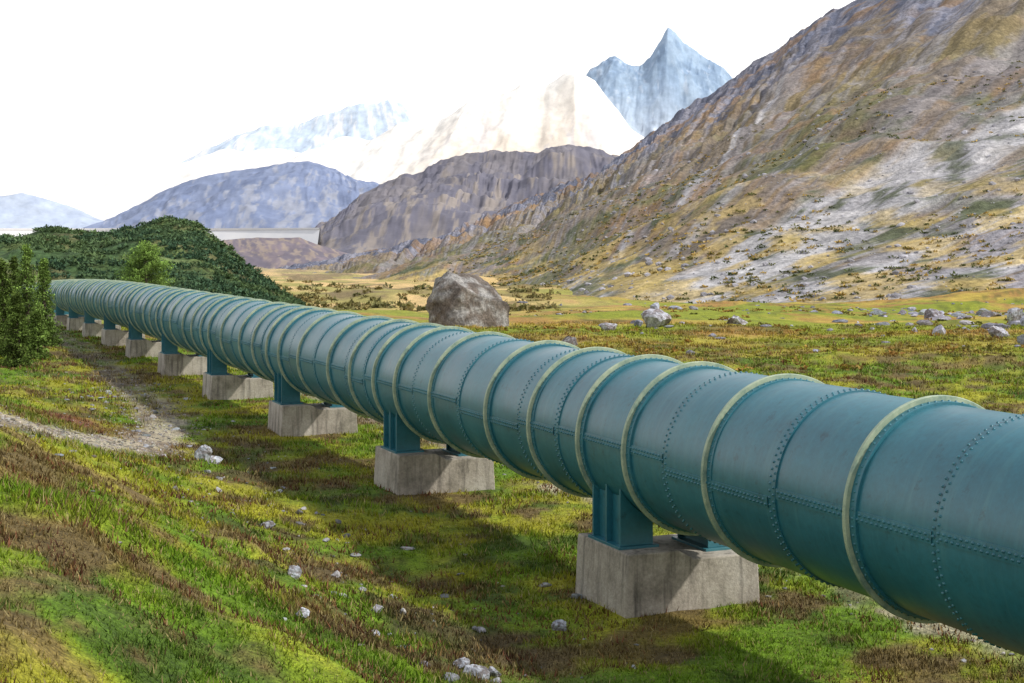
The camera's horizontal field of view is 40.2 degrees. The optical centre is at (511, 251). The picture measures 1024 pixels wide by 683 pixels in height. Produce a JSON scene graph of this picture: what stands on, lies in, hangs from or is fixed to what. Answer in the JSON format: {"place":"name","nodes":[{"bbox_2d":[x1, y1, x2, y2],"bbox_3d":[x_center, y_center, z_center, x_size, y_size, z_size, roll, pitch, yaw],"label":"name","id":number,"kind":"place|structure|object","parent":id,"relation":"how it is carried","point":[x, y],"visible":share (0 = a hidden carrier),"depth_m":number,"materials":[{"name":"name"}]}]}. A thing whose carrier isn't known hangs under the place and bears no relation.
{"place":"outdoors","nodes":[
{"label":"outdoors","id":0,"kind":"place"},
{"bbox_2d":[0,193,103,227],"bbox_3d":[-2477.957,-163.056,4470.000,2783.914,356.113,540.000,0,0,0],"label":"hazy ridge","id":1,"kind":"structure","parent":0,"point":[21,210],"depth_m":4526.06,"materials":[{"name":"white snow"}]},
{"bbox_2d":[0,218,279,301],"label":"scrub hill","id":2,"kind":"structure","parent":0,"point":[7,255],"depth_m":173.44,"materials":[{"name":"green plant"}]},
{"bbox_2d":[0,215,309,305],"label":"hillside shrubs","id":3,"kind":"object","parent":2,"relation":"on","point":[256,287],"visible":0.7,"depth_m":184.82,"materials":[{"name":"green plant"}]},
{"bbox_2d":[83,161,379,227],"bbox_3d":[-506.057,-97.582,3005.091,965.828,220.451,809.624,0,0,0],"label":"shadowed mountain","id":4,"kind":"structure","parent":0,"point":[305,194],"depth_m":2947.63,"materials":[{"name":"stone"}]},
{"bbox_2d":[222,237,347,268],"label":"dam foothill","id":5,"kind":"structure","parent":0,"point":[271,253],"depth_m":1097.02,"materials":[{"name":"stone"}]},
{"bbox_2d":[0,228,320,244],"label":"dam wall","id":6,"kind":"structure","parent":5,"relation":"on","point":[312,235],"depth_m":1551.51,"materials":[{"name":"concrete"}]},
{"bbox_2d":[181,100,417,162],"bbox_3d":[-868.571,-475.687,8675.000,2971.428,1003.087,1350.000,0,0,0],"label":"pale peaks","id":7,"kind":"object","parent":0,"point":[368,121],"visible":0.25,"depth_m":8881.20,"materials":[{"name":"white snow"}]},
{"bbox_2d":[0,69,643,220],"bbox_3d":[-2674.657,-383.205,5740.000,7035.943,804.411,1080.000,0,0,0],"label":"sunlit snow range","id":8,"kind":"structure","parent":0,"point":[575,107],"depth_m":5801.30,"materials":[{"name":"white snow"}]},
{"bbox_2d":[0,0,854,181],"label":"sky","id":9,"kind":"structure","parent":0,"point":[87,86],"materials":[{"name":"white"}]},
{"bbox_2d":[313,144,618,253],"bbox_3d":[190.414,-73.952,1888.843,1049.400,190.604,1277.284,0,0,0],"label":"mountain","id":10,"kind":"structure","parent":0,"point":[442,197],"depth_m":1785.43,"materials":[{"name":"grey stone"}]},
{"bbox_2d":[0,267,1023,682],"bbox_3d":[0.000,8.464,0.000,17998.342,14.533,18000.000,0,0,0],"label":"ground","id":11,"kind":"structure","parent":0,"point":[614,309],"depth_m":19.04,"materials":[{"name":"green plant"}]},
{"bbox_2d":[0,308,8,355],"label":"spruce tree","id":12,"kind":"object","parent":11,"relation":"on","point":[2,338],"visible":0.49,"depth_m":55.10,"materials":[{"name":"green plant"}]},
{"bbox_2d":[1,255,22,327],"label":"spruce tree","id":13,"kind":"object","parent":11,"relation":"on","point":[14,264],"visible":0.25,"depth_m":73.88,"materials":[{"name":"green plant"}]},
{"bbox_2d":[0,258,25,356],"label":"spruce tree","id":14,"kind":"object","parent":11,"relation":"on","point":[5,289],"visible":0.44,"depth_m":56.87,"materials":[{"name":"green plant"}]},
{"bbox_2d":[0,291,39,368],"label":"spruce tree","id":15,"kind":"object","parent":11,"relation":"on","point":[16,350],"visible":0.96,"depth_m":51.85,"materials":[{"name":"green plant"}]},
{"bbox_2d":[12,243,49,353],"bbox_3d":[-20.784,2.180,59.929,2.129,5.143,2.068,0,0,38],"label":"spruce tree","id":16,"kind":"object","parent":11,"relation":"on","point":[27,274],"visible":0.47,"depth_m":59.89,"materials":[{"name":"green plant"}]},
{"bbox_2d":[24,309,53,360],"bbox_3d":[-18.636,3.344,54.956,1.263,2.295,1.265,0,0,-40],"label":"spruce tree","id":17,"kind":"object","parent":11,"relation":"on","point":[38,328],"visible":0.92,"depth_m":54.90,"materials":[{"name":"green plant"}]},
{"bbox_2d":[33,257,64,346],"bbox_3d":[-21.323,2.417,63.940,1.736,4.401,1.532,0,0,-37],"label":"spruce tree","id":18,"kind":"object","parent":11,"relation":"on","point":[42,275],"visible":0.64,"depth_m":63.89,"materials":[{"name":"green plant"}]},
{"bbox_2d":[46,305,68,321],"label":"pipe support","id":19,"kind":"object","parent":11,"relation":"on","point":[66,313],"visible":0.12,"depth_m":100.74,"materials":[{"name":"metal"}]},
{"bbox_2d":[54,304,83,325],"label":"pipe support","id":20,"kind":"object","parent":11,"relation":"on","point":[60,316],"visible":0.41,"depth_m":92.13,"materials":[{"name":"concrete"}]},
{"bbox_2d":[66,307,101,330],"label":"pipe support","id":21,"kind":"object","parent":11,"relation":"on","point":[74,322],"visible":0.45,"depth_m":83.79,"materials":[{"name":"concrete"}]},
{"bbox_2d":[10,279,1023,655],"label":"pipeline","id":22,"kind":"object","parent":21,"relation":"on","point":[906,509],"visible":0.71,"depth_m":15.70,"materials":[{"name":"teal paint"}]},
{"bbox_2d":[82,310,120,336],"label":"pipe support","id":23,"kind":"object","parent":11,"relation":"on","point":[91,326],"visible":0.37,"depth_m":75.53,"materials":[{"name":"concrete"}]},
{"bbox_2d":[0,328,218,462],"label":"track gravel","id":24,"kind":"structure","parent":11,"relation":"on","point":[8,419],"depth_m":29.39,"materials":[{"name":"grey gravel"}]},
{"bbox_2d":[101,316,144,345],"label":"pipe support","id":25,"kind":"object","parent":11,"relation":"on","point":[111,334],"visible":0.4,"depth_m":67.24,"materials":[{"name":"concrete"}]},
{"bbox_2d":[125,323,160,357],"bbox_3d":[-15.400,4.001,59.677,1.988,2.080,1.460,0,0,-23],"label":"pipe support","id":26,"kind":"object","parent":11,"relation":"on","point":[137,345],"visible":0.43,"depth_m":58.98,"materials":[{"name":"concrete"}]},
{"bbox_2d":[114,240,174,286],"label":"pine tree","id":27,"kind":"object","parent":11,"relation":"on","point":[141,274],"visible":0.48,"depth_m":91.67,"materials":[{"name":"green plant"}]},
{"bbox_2d":[157,334,206,375],"bbox_3d":[-11.920,4.000,51.377,1.988,2.080,1.460,0,0,-23],"label":"pipe support","id":28,"kind":"object","parent":11,"relation":"on","point":[172,360],"visible":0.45,"depth_m":50.70,"materials":[{"name":"concrete"}]},
{"bbox_2d":[194,445,211,461],"bbox_3d":[-6.160,4.107,27.965,0.270,0.522,0.341,0,0,41],"label":"stone","id":29,"kind":"object","parent":11,"relation":"on","point":[204,452],"visible":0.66,"depth_m":27.89,"materials":[{"name":"grey stone"}]},
{"bbox_2d":[209,455,222,463],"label":"stone","id":30,"kind":"object","parent":11,"relation":"on","point":[218,459],"visible":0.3,"depth_m":28.58,"materials":[{"name":"grey stone"}]},
{"bbox_2d":[202,349,273,399],"bbox_3d":[-8.440,4.000,43.077,1.988,2.080,1.460,0,0,-23],"label":"pipe support","id":31,"kind":"object","parent":11,"relation":"on","point":[220,382],"visible":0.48,"depth_m":42.44,"materials":[{"name":"concrete"}]},
{"bbox_2d":[261,520,275,528],"bbox_3d":[-3.648,4.085,20.978,0.222,0.130,0.159,0,0,-29],"label":"stone","id":32,"kind":"object","parent":11,"relation":"on","point":[270,523],"visible":0.8,"depth_m":20.95,"materials":[{"name":"grey stone"}]},
{"bbox_2d":[287,565,301,579],"bbox_3d":[-2.367,3.490,15.204,0.174,0.169,0.147,0,0,-19],"label":"stone","id":33,"kind":"object","parent":11,"relation":"on","point":[296,571],"visible":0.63,"depth_m":15.15,"materials":[{"name":"grey stone"}]},
{"bbox_2d":[296,607,309,617],"bbox_3d":[-1.835,3.149,12.199,0.137,0.108,0.104,0,0,-31],"label":"stone","id":34,"kind":"object","parent":11,"relation":"on","point":[306,611],"visible":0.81,"depth_m":12.18,"materials":[{"name":"grey stone"}]},
{"bbox_2d":[268,373,357,436],"bbox_3d":[-4.960,4.000,34.778,1.988,2.080,1.460,0,0,-23],"label":"pipe support","id":35,"kind":"object","parent":11,"relation":"on","point":[290,413],"visible":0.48,"depth_m":34.15,"materials":[{"name":"concrete"}]},
{"bbox_2d":[0,383,635,682],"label":"scattered stones","id":36,"kind":"object","parent":11,"relation":"on","point":[379,607],"visible":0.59,"depth_m":20.79,"materials":[{"name":"grey stone"}]},
{"bbox_2d":[275,279,560,311],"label":"valley shrubs","id":37,"kind":"object","parent":11,"relation":"on","point":[353,305],"visible":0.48,"depth_m":249.81,"materials":[{"name":"green plant"}]},
{"bbox_2d":[374,411,494,494],"bbox_3d":[-1.479,4.000,26.478,1.988,2.080,1.460,0,0,-23],"label":"pipe support","id":38,"kind":"object","parent":11,"relation":"on","point":[405,464],"visible":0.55,"depth_m":25.86,"materials":[{"name":"concrete"}]},
{"bbox_2d":[453,657,469,669],"bbox_3d":[-0.503,4.162,14.108,0.135,0.135,0.196,0,0,-39],"label":"stone","id":39,"kind":"object","parent":11,"relation":"on","point":[462,662],"visible":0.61,"depth_m":14.09,"materials":[{"name":"grey stone"}]},
{"bbox_2d":[425,271,509,326],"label":"boulder","id":40,"kind":"object","parent":11,"relation":"on","point":[464,299],"visible":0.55,"depth_m":90.48,"materials":[{"name":"stone"}]},
{"bbox_2d":[462,664,489,679],"bbox_3d":[-0.367,4.199,13.905,0.270,0.188,0.255,0,0,22],"label":"stone","id":41,"kind":"object","parent":11,"relation":"on","point":[479,669],"visible":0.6,"depth_m":13.88,"materials":[{"name":"grey stone"}]},
{"bbox_2d":[488,666,501,676],"bbox_3d":[-0.198,4.302,14.299,0.146,0.169,0.168,0,0,-36],"label":"stone","id":42,"kind":"object","parent":11,"relation":"on","point":[493,670],"visible":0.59,"depth_m":14.24,"materials":[{"name":"grey stone"}]},
{"bbox_2d":[5,359,1013,677],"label":"gravel stones","id":43,"kind":"object","parent":11,"relation":"on","point":[411,511],"visible":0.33,"depth_m":22.20,"materials":[{"name":"grey stone"}]},
{"bbox_2d":[0,327,1023,682],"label":"heather patches","id":44,"kind":"object","parent":11,"relation":"on","point":[410,649],"visible":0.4,"depth_m":16.32,"materials":[{"name":"brown plant"}]},
{"bbox_2d":[551,619,566,630],"bbox_3d":[0.559,4.447,16.605,0.186,0.169,0.131,0,0,-17],"label":"stone","id":45,"kind":"object","parent":11,"relation":"on","point":[557,625],"visible":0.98,"depth_m":16.56,"materials":[{"name":"grey stone"}]},
{"bbox_2d":[563,336,577,345],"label":"boulder","id":46,"kind":"object","parent":11,"relation":"on","point":[569,339],"visible":0.52,"depth_m":65.85,"materials":[{"name":"stone"}]},
{"bbox_2d":[599,322,616,330],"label":"boulder","id":47,"kind":"object","parent":11,"relation":"on","point":[608,326],"visible":0.67,"depth_m":79.69,"materials":[{"name":"stone"}]},
{"bbox_2d":[641,309,671,327],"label":"boulder","id":48,"kind":"object","parent":11,"relation":"on","point":[654,317],"visible":0.84,"depth_m":87.50,"materials":[{"name":"stone"}]},
{"bbox_2d":[575,483,759,617],"bbox_3d":[2.001,4.000,18.178,1.988,2.080,1.460,0,0,-23],"label":"pipe support","id":49,"kind":"object","parent":11,"relation":"on","point":[629,565],"visible":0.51,"depth_m":17.59,"materials":[{"name":"concrete"}]},
{"bbox_2d":[727,315,747,324],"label":"boulder","id":50,"kind":"object","parent":11,"relation":"on","point":[733,319],"visible":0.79,"depth_m":94.62,"materials":[{"name":"stone"}]},
{"bbox_2d":[491,305,1023,372],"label":"meadow shrubs","id":51,"kind":"object","parent":11,"relation":"on","point":[890,350],"visible":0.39,"depth_m":69.70,"materials":[{"name":"green plant"}]},
{"bbox_2d":[516,299,1023,354],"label":"meadow stones","id":52,"kind":"object","parent":11,"relation":"on","point":[1020,338],"visible":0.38,"depth_m":95.23,"materials":[{"name":"grey stone"}]},
{"bbox_2d":[782,306,1023,335],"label":"meadow stones","id":53,"kind":"object","parent":11,"relation":"on","point":[982,312],"visible":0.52,"depth_m":107.84,"materials":[{"name":"grey stone"}]},
{"bbox_2d":[924,309,947,319],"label":"boulder","id":54,"kind":"object","parent":11,"relation":"on","point":[928,313],"visible":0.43,"depth_m":109.52,"materials":[{"name":"stone"}]},
{"bbox_2d":[988,325,1009,337],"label":"boulder","id":55,"kind":"object","parent":11,"relation":"on","point":[997,331],"visible":0.66,"depth_m":71.72,"materials":[{"name":"stone"}]},
{"bbox_2d":[1007,308,1023,321],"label":"boulder","id":56,"kind":"object","parent":11,"relation":"on","point":[1014,314],"visible":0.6,"depth_m":91.70,"materials":[{"name":"stone"}]},
{"bbox_2d":[277,0,1023,303],"bbox_3d":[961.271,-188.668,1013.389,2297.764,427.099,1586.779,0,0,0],"label":"rocky mountainside","id":57,"kind":"structure","parent":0,"point":[834,58],"depth_m":430.67,"materials":[{"name":"grey stone"}]},
{"bbox_2d":[449,60,1023,303],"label":"slope shrubs","id":58,"kind":"object","parent":57,"relation":"on","point":[752,257],"visible":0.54,"depth_m":317.24,"materials":[{"name":"green plant"}]},
{"bbox_2d":[517,63,1023,300],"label":"slope boulders","id":59,"kind":"object","parent":57,"relation":"on","point":[803,291],"visible":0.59,"depth_m":321.94,"materials":[{"name":"stone"}]},
{"bbox_2d":[586,28,731,136],"bbox_3d":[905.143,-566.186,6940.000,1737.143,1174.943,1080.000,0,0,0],"label":"jagged peak","id":60,"kind":"structure","parent":0,"point":[669,78],"depth_m":7015.39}
]}

